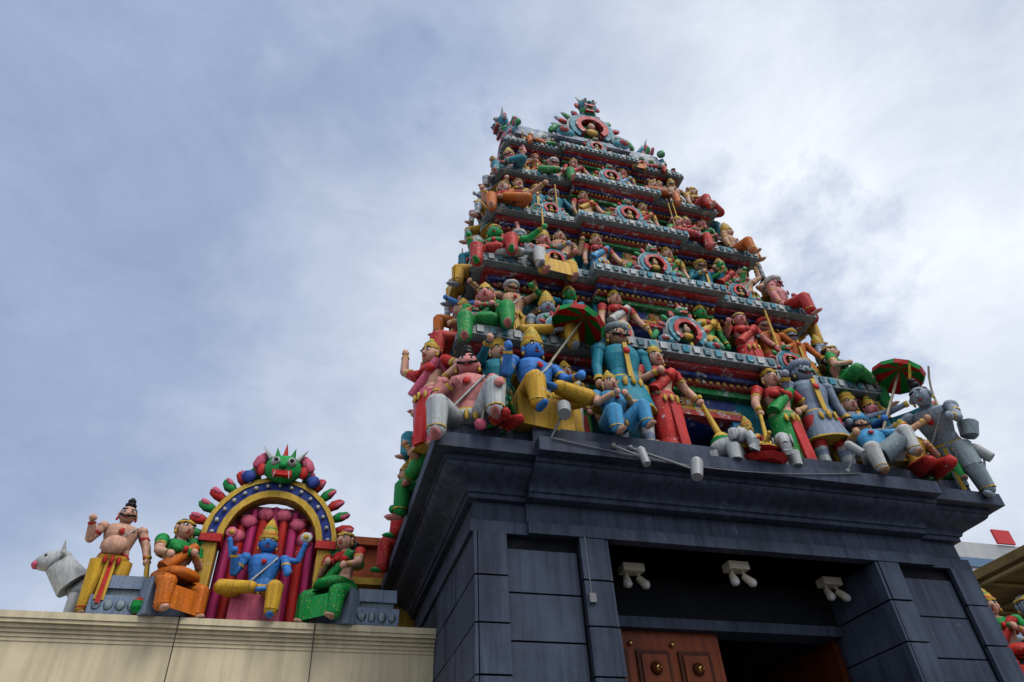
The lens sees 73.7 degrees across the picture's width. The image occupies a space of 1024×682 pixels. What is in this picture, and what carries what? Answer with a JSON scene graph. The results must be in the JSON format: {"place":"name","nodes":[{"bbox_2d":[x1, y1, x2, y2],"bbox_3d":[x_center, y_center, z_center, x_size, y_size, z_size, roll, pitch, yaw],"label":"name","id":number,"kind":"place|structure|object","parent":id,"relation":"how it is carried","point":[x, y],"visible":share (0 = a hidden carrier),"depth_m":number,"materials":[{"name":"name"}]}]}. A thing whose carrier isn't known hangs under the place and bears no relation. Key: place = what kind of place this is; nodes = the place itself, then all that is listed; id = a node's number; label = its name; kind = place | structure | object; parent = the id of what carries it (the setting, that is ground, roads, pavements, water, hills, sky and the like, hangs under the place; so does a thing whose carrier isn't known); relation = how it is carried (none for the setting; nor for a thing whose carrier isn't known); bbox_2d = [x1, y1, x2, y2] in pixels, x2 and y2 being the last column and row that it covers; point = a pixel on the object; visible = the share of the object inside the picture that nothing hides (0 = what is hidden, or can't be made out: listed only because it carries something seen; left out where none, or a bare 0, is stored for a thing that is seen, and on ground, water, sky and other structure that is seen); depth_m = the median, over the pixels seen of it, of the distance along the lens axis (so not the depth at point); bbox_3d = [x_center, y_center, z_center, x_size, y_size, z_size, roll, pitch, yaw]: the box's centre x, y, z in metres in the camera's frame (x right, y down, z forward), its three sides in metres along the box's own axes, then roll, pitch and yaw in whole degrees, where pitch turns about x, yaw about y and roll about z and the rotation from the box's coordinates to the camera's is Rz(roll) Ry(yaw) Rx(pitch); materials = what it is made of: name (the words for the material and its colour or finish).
{"place":"outdoors","nodes":[
{"label":"outdoors","id":0,"kind":"place"},
{"bbox_2d":[0,0,1023,611],"label":"sky","id":1,"kind":"structure","parent":0,"point":[228,227],"materials":[{"name":"blue"}]},
{"bbox_2d":[381,424,1023,681],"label":"gatehouse base","id":2,"kind":"object","parent":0,"point":[501,592],"visible":0.84,"depth_m":7.72,"materials":[{"name":"grey stone"}]},
{"bbox_2d":[447,97,882,460],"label":"temple tower","id":3,"kind":"structure","parent":2,"relation":"on","point":[660,297],"depth_m":11.23,"materials":[{"name":"multicoloured paint"}]},
{"bbox_2d":[464,145,724,241],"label":"statues","id":4,"kind":"object","parent":3,"relation":"on","point":[519,159],"visible":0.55,"depth_m":13.98,"materials":[{"name":"multicoloured paint"}]},
{"bbox_2d":[521,131,667,173],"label":"roof statues","id":5,"kind":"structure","parent":3,"relation":"attached to","point":[529,138],"depth_m":14.96,"materials":[{"name":"multicoloured paint"}]},
{"bbox_2d":[444,175,765,314],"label":"statues","id":6,"kind":"object","parent":3,"relation":"on","point":[517,194],"visible":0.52,"depth_m":12.83,"materials":[{"name":"multicoloured paint"}]},
{"bbox_2d":[420,208,827,366],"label":"statues","id":7,"kind":"object","parent":3,"relation":"on","point":[514,243],"visible":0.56,"depth_m":11.48,"materials":[{"name":"multicoloured paint"}]},
{"bbox_2d":[394,278,899,461],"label":"statues","id":8,"kind":"object","parent":3,"relation":"on","point":[760,337],"visible":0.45,"depth_m":10.35,"materials":[{"name":"multicoloured paint"}]},
{"bbox_2d":[369,303,996,572],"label":"statues","id":9,"kind":"object","parent":3,"relation":"on","point":[507,390],"visible":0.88,"depth_m":8.64,"materials":[{"name":"multicoloured paint"}]},
{"bbox_2d":[612,577,850,681],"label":"entrance recess","id":10,"kind":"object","parent":2,"relation":"attached to","point":[673,631],"depth_m":8.21,"materials":[{"name":"stone"}]},
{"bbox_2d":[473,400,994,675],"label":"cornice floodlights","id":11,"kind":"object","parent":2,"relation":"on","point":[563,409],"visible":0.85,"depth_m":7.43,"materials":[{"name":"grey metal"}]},
{"bbox_2d":[618,560,850,601],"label":"floodlights","id":12,"kind":"object","parent":2,"relation":"attached to","point":[732,568],"depth_m":7.91,"materials":[{"name":"beige metal"}]},
{"bbox_2d":[954,529,1023,635],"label":"background buildings","id":13,"kind":"structure","parent":0,"point":[998,571],"depth_m":15.28,"materials":[{"name":"white"}]},
{"bbox_3d":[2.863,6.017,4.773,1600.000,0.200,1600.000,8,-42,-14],"label":"ground","id":14,"kind":"structure","parent":0,"visible":0},
{"bbox_2d":[0,609,435,681],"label":"perimeter wall","id":15,"kind":"structure","parent":14,"relation":"on","point":[41,646],"depth_m":7.47,"materials":[{"name":"beige concrete"}]},
{"bbox_2d":[31,444,398,626],"bbox_3d":[-3.485,2.279,8.614,4.197,2.572,1.084,8,-42,-14],"label":"shrine statue group","id":16,"kind":"object","parent":15,"relation":"on","point":[264,569],"visible":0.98,"depth_m":8.26,"materials":[{"name":"multicoloured paint"}]},
{"bbox_2d":[164,616,315,681],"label":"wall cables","id":17,"kind":"object","parent":15,"relation":"attached to","point":[175,637],"depth_m":7.49,"materials":[{"name":"black rubber"}]},
{"bbox_2d":[981,588,1023,672],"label":"statues","id":18,"kind":"object","parent":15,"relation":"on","point":[1012,626],"depth_m":10.77,"materials":[{"name":"multicoloured paint"}]},
{"bbox_2d":[311,535,414,626],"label":"shrine building","id":19,"kind":"structure","parent":14,"relation":"on","point":[364,578],"depth_m":10.20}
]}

